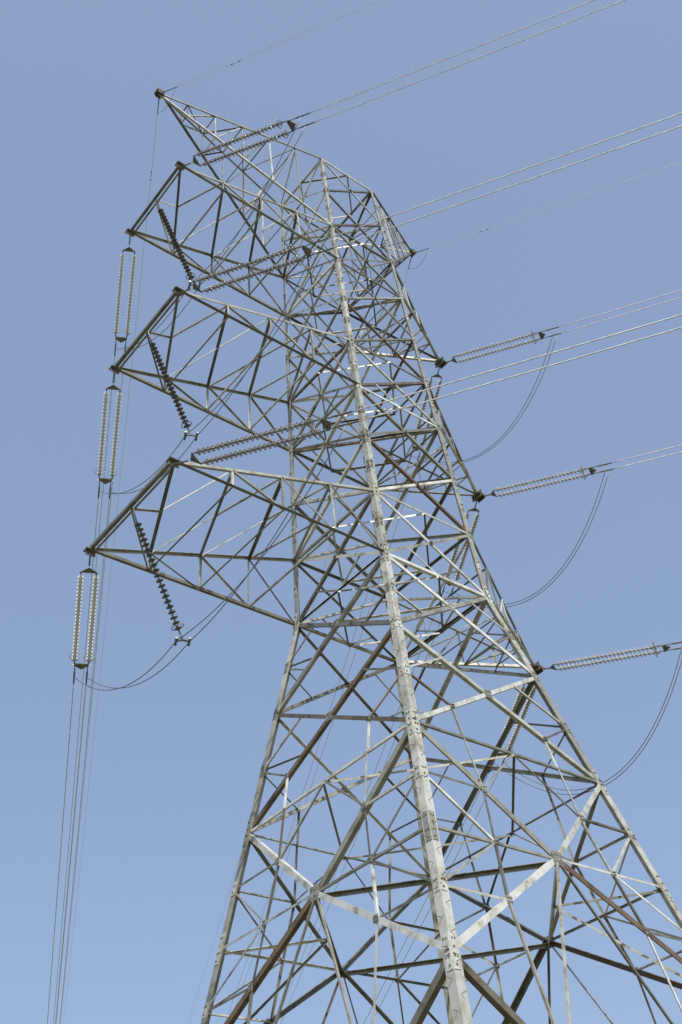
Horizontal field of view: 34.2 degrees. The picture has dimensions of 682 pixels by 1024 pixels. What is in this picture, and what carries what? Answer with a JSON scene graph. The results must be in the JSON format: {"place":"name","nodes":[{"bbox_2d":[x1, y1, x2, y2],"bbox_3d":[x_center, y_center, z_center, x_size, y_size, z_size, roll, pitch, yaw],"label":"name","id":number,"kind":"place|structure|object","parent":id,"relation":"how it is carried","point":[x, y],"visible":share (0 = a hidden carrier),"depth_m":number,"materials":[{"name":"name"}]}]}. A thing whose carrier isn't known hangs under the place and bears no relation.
{"place":"outdoors","nodes":[
{"label":"outdoors","id":0,"kind":"place"},
{"bbox_2d":[0,0,681,1023],"label":"sky","id":1,"kind":"structure","parent":0,"point":[177,754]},
{"label":"ground","id":2,"kind":"structure","parent":0,"visible":0},
{"bbox_2d":[83,87,681,1023],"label":"transmission tower","id":3,"kind":"structure","parent":2,"relation":"on","point":[453,971],"depth_m":38.34,"materials":[{"name":"metal"}]},
{"bbox_2d":[69,556,98,683],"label":"insulator string","id":4,"kind":"object","parent":3,"relation":"attached to","point":[78,606],"visible":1,"depth_m":38.06,"materials":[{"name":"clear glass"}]},
{"bbox_2d":[47,684,73,1023],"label":"conductor cable","id":5,"kind":"object","parent":4,"relation":"attached to","point":[61,843],"visible":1,"depth_m":46.23,"materials":[{"name":"metal"}]},
{"bbox_2d":[56,684,86,1021],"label":"conductor cable","id":6,"kind":"object","parent":4,"relation":"attached to","point":[72,842],"visible":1,"depth_m":46.30,"materials":[{"name":"metal"}]},
{"bbox_2d":[95,373,121,498],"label":"insulator string","id":7,"kind":"object","parent":3,"relation":"attached to","point":[115,436],"visible":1,"depth_m":43.82,"materials":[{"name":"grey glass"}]},
{"bbox_2d":[53,498,98,1023],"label":"conductor cable","id":8,"kind":"object","parent":7,"relation":"attached to","point":[76,750],"visible":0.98,"depth_m":56.34,"materials":[{"name":"metal"}]},
{"bbox_2d":[59,499,109,1023],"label":"conductor cable","id":9,"kind":"object","parent":7,"relation":"attached to","point":[85,748],"visible":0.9,"depth_m":56.32,"materials":[{"name":"metal"}]},
{"bbox_2d":[64,94,159,1015],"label":"earth wire","id":10,"kind":"object","parent":3,"relation":"attached to","point":[119,487],"visible":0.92,"depth_m":67.43,"materials":[{"name":"metal"}]},
{"bbox_2d":[112,235,136,355],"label":"insulator string","id":11,"kind":"object","parent":3,"relation":"attached to","point":[118,302],"visible":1,"depth_m":49.45,"materials":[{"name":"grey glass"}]},
{"bbox_2d":[55,356,114,1023],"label":"conductor cable","id":12,"kind":"object","parent":11,"relation":"attached to","point":[87,661],"visible":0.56,"depth_m":59.39,"materials":[{"name":"metal"}]},
{"bbox_2d":[60,359,124,1023],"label":"conductor cable","id":13,"kind":"object","parent":11,"relation":"attached to","point":[90,715],"visible":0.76,"depth_m":68.37,"materials":[{"name":"metal"}]},
{"bbox_2d":[133,508,190,645],"bbox_3d":[-5.545,1.943,34.232,2.121,4.476,0.574,24,-49,-32],"label":"insulator string","id":14,"kind":"object","parent":3,"relation":"attached to","point":[159,580],"visible":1,"depth_m":34.01,"materials":[{"name":"grey ceramic"}]},
{"bbox_2d":[74,426,345,690],"bbox_3d":[-4.804,2.746,34.406,0.768,3.455,14.948,26,-50,-33],"label":"jumper cable","id":15,"kind":"object","parent":14,"relation":"hanging from","point":[236,587],"visible":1,"depth_m":32.13,"materials":[{"name":"grey metal"}]},
{"bbox_2d":[86,416,339,688],"bbox_3d":[-4.555,2.692,34.414,0.413,3.413,14.948,23,-49,-31],"label":"jumper cable","id":16,"kind":"object","parent":14,"relation":"hanging from","point":[240,584],"visible":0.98,"depth_m":32.25,"materials":[{"name":"grey metal"}]},
{"bbox_2d":[148,332,197,440],"bbox_3d":[-6.101,-4.608,40.156,2.121,4.476,0.574,24,-49,-32],"label":"insulator string","id":17,"kind":"object","parent":3,"relation":"attached to","point":[157,356],"visible":1,"depth_m":39.95,"materials":[{"name":"grey ceramic"}]},
{"bbox_2d":[99,252,323,493],"bbox_3d":[-5.359,-3.805,40.330,0.768,3.455,14.349,26,-50,-33],"label":"jumper cable","id":18,"kind":"object","parent":17,"relation":"hanging from","point":[230,391],"visible":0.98,"depth_m":38.14,"materials":[{"name":"grey metal"}]},
{"bbox_2d":[111,243,317,493],"bbox_3d":[-5.110,-3.859,40.339,0.413,3.412,14.348,23,-49,-31],"label":"jumper cable","id":19,"kind":"object","parent":17,"relation":"hanging from","point":[245,374],"visible":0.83,"depth_m":37.92,"materials":[{"name":"grey metal"}]},
{"bbox_2d":[156,200,200,288],"bbox_3d":[-6.734,-11.086,45.921,2.121,4.476,0.574,24,-49,-32],"label":"insulator string","id":20,"kind":"object","parent":3,"relation":"attached to","point":[175,244],"visible":0.99,"depth_m":45.71,"materials":[{"name":"grey ceramic"}]},
{"bbox_2d":[122,126,305,348],"bbox_3d":[-5.992,-10.284,46.095,0.768,3.455,13.850,26,-50,-33],"label":"jumper cable","id":21,"kind":"object","parent":20,"relation":"hanging from","point":[236,234],"visible":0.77,"depth_m":43.79,"materials":[{"name":"grey metal"}]},
{"bbox_2d":[134,117,300,348],"bbox_3d":[-5.744,-10.337,46.104,0.413,3.412,13.849,23,-49,-31],"label":"jumper cable","id":22,"kind":"object","parent":20,"relation":"hanging from","point":[239,231],"visible":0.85,"depth_m":43.73,"materials":[{"name":"grey metal"}]},
{"bbox_2d":[180,112,314,166],"bbox_3d":[-3.885,-14.856,44.509,5.959,1.104,0.903,-19,-42,14],"label":"insulator string","id":23,"kind":"object","parent":3,"relation":"attached to","point":[291,124],"visible":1,"depth_m":44.43,"materials":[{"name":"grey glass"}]},
{"bbox_2d":[310,0,593,112],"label":"conductor cable","id":24,"kind":"object","parent":23,"relation":"attached to","point":[454,55],"visible":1,"depth_m":41.27,"materials":[{"name":"metal"}]},
{"bbox_2d":[315,0,624,121],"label":"conductor cable","id":25,"kind":"object","parent":23,"relation":"attached to","point":[472,60],"visible":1,"depth_m":41.39,"materials":[{"name":"metal"}]},
{"bbox_2d":[178,238,333,293],"bbox_3d":[-3.096,-8.516,38.605,5.959,1.104,0.903,-19,-42,14],"label":"insulator string","id":26,"kind":"object","parent":3,"relation":"attached to","point":[306,250],"visible":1,"depth_m":38.54,"materials":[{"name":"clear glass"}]},
{"bbox_2d":[328,113,681,238],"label":"conductor cable","id":27,"kind":"object","parent":26,"relation":"attached to","point":[508,174],"visible":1,"depth_m":35.25,"materials":[{"name":"metal"}]},
{"bbox_2d":[334,125,681,247],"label":"conductor cable","id":28,"kind":"object","parent":26,"relation":"attached to","point":[511,185],"visible":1,"depth_m":35.57,"materials":[{"name":"metal"}]},
{"bbox_2d":[173,411,357,464],"bbox_3d":[-2.354,-2.131,32.515,5.959,1.104,0.903,-19,-42,14],"label":"insulator string","id":29,"kind":"object","parent":3,"relation":"attached to","point":[327,424],"visible":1,"depth_m":32.44,"materials":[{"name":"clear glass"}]},
{"bbox_2d":[352,314,681,411],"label":"conductor cable","id":30,"kind":"object","parent":29,"relation":"attached to","point":[519,362],"visible":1,"depth_m":29.63,"materials":[{"name":"metal"}]},
{"bbox_2d":[358,327,681,421],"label":"conductor cable","id":31,"kind":"object","parent":29,"relation":"attached to","point":[521,373],"visible":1,"depth_m":29.97,"materials":[{"name":"metal"}]},
{"bbox_2d":[159,0,380,93],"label":"earth wire","id":32,"kind":"object","parent":3,"relation":"attached to","point":[264,49],"visible":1,"depth_m":50.74,"materials":[{"name":"metal"}]},
{"bbox_2d":[191,255,411,1013],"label":"earth wire","id":33,"kind":"object","parent":3,"relation":"attached to","point":[314,601],"visible":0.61,"depth_m":76.78,"materials":[{"name":"metal"}]},
{"bbox_2d":[409,367,441,460],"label":"insulator string","id":34,"kind":"object","parent":3,"relation":"attached to","point":[424,405],"visible":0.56,"depth_m":56.80,"materials":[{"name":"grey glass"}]},
{"bbox_2d":[226,463,408,1019],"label":"conductor cable","id":35,"kind":"object","parent":34,"relation":"attached to","point":[319,742],"visible":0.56,"depth_m":74.90,"materials":[{"name":"metal"}]},
{"bbox_2d":[236,464,416,1004],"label":"conductor cable","id":36,"kind":"object","parent":34,"relation":"attached to","point":[332,722],"visible":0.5,"depth_m":71.41,"materials":[{"name":"metal"}]},
{"bbox_2d":[419,328,554,462],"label":"jumper cable","id":37,"kind":"object","parent":34,"relation":"attached to","point":[520,411],"visible":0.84,"depth_m":53.11,"materials":[{"name":"grey metal"}]},
{"bbox_2d":[441,500,479,596],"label":"insulator string","id":38,"kind":"object","parent":3,"relation":"attached to","point":[464,555],"visible":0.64,"depth_m":51.76,"materials":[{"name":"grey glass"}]},
{"bbox_2d":[283,601,439,1003],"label":"conductor cable","id":39,"kind":"object","parent":38,"relation":"attached to","point":[360,808],"visible":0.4,"depth_m":63.24,"materials":[{"name":"metal"}]},
{"bbox_2d":[281,600,448,1021],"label":"conductor cable","id":40,"kind":"object","parent":38,"relation":"attached to","point":[358,831],"visible":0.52,"depth_m":67.98,"materials":[{"name":"metal"}]},
{"bbox_2d":[452,465,606,604],"bbox_3d":[8.547,2.057,49.504,0.032,3.476,10.113,23,-49,-31],"label":"jumper cable","id":41,"kind":"object","parent":38,"relation":"attached to","point":[571,553],"visible":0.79,"depth_m":47.71,"materials":[{"name":"grey metal"}]},
{"bbox_2d":[445,326,560,362],"bbox_3d":[7.840,-8.150,54.262,5.770,1.016,0.823,-19,-42,14],"label":"insulator string","id":42,"kind":"object","parent":3,"relation":"attached to","point":[534,339],"visible":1,"depth_m":54.19,"materials":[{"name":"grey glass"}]},
{"bbox_2d":[412,336,556,464],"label":"jumper cable","id":43,"kind":"object","parent":42,"relation":"attached to","point":[518,419],"visible":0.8,"depth_m":53.27,"materials":[{"name":"grey metal"}]},
{"bbox_2d":[559,290,680,326],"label":"conductor cable","id":44,"kind":"object","parent":42,"relation":"attached to","point":[620,308],"visible":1,"depth_m":52.08,"materials":[{"name":"metal"}]},
{"bbox_2d":[562,297,681,332],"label":"conductor cable","id":45,"kind":"object","parent":42,"relation":"attached to","point":[621,315],"visible":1,"depth_m":52.42,"materials":[{"name":"metal"}]},
{"bbox_2d":[492,683,536,765],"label":"insulator string","id":46,"kind":"object","parent":3,"relation":"attached to","point":[522,716],"visible":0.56,"depth_m":46.35,"materials":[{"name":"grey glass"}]},
{"bbox_2d":[363,773,488,1023],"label":"conductor cable","id":47,"kind":"object","parent":46,"relation":"attached to","point":[428,894],"visible":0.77,"depth_m":55.77,"materials":[{"name":"metal"}]},
{"bbox_2d":[371,772,498,1022],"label":"conductor cable","id":48,"kind":"object","parent":46,"relation":"attached to","point":[447,874],"visible":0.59,"depth_m":53.69,"materials":[{"name":"metal"}]},
{"bbox_2d":[494,660,681,794],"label":"jumper cable","id":49,"kind":"object","parent":46,"relation":"attached to","point":[632,762],"visible":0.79,"depth_m":42.77,"materials":[{"name":"grey metal"}]},
{"bbox_2d":[505,647,681,790],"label":"jumper cable","id":50,"kind":"object","parent":46,"relation":"attached to","point":[636,752],"visible":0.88,"depth_m":42.57,"materials":[{"name":"grey metal"}]},
{"bbox_2d":[483,462,613,496],"bbox_3d":[9.056,-1.412,48.892,5.770,1.016,0.823,-19,-42,14],"label":"insulator string","id":51,"kind":"object","parent":3,"relation":"attached to","point":[592,470],"visible":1,"depth_m":48.84,"materials":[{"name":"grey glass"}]},
{"bbox_2d":[444,470,609,607],"bbox_3d":[8.431,2.222,49.563,0.032,3.626,10.126,27,-51,-34],"label":"jumper cable","id":52,"kind":"object","parent":51,"relation":"hanging from","point":[573,555],"visible":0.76,"depth_m":47.91,"materials":[{"name":"grey metal"}]},
{"bbox_2d":[612,445,681,462],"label":"conductor cable","id":53,"kind":"object","parent":51,"relation":"attached to","point":[649,453],"visible":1,"depth_m":47.15,"materials":[{"name":"metal"}]},
{"bbox_2d":[614,451,681,468],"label":"conductor cable","id":54,"kind":"object","parent":51,"relation":"attached to","point":[647,460],"visible":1,"depth_m":47.53,"materials":[{"name":"metal"}]},
{"bbox_2d":[415,162,681,252],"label":"earth wire","id":55,"kind":"object","parent":3,"relation":"attached to","point":[540,210],"visible":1,"depth_m":58.69,"materials":[{"name":"metal"}]},
{"bbox_2d":[542,641,681,670],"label":"insulator string","id":56,"kind":"object","parent":3,"relation":"attached to","point":[665,647],"visible":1,"depth_m":43.72,"materials":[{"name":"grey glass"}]}
]}

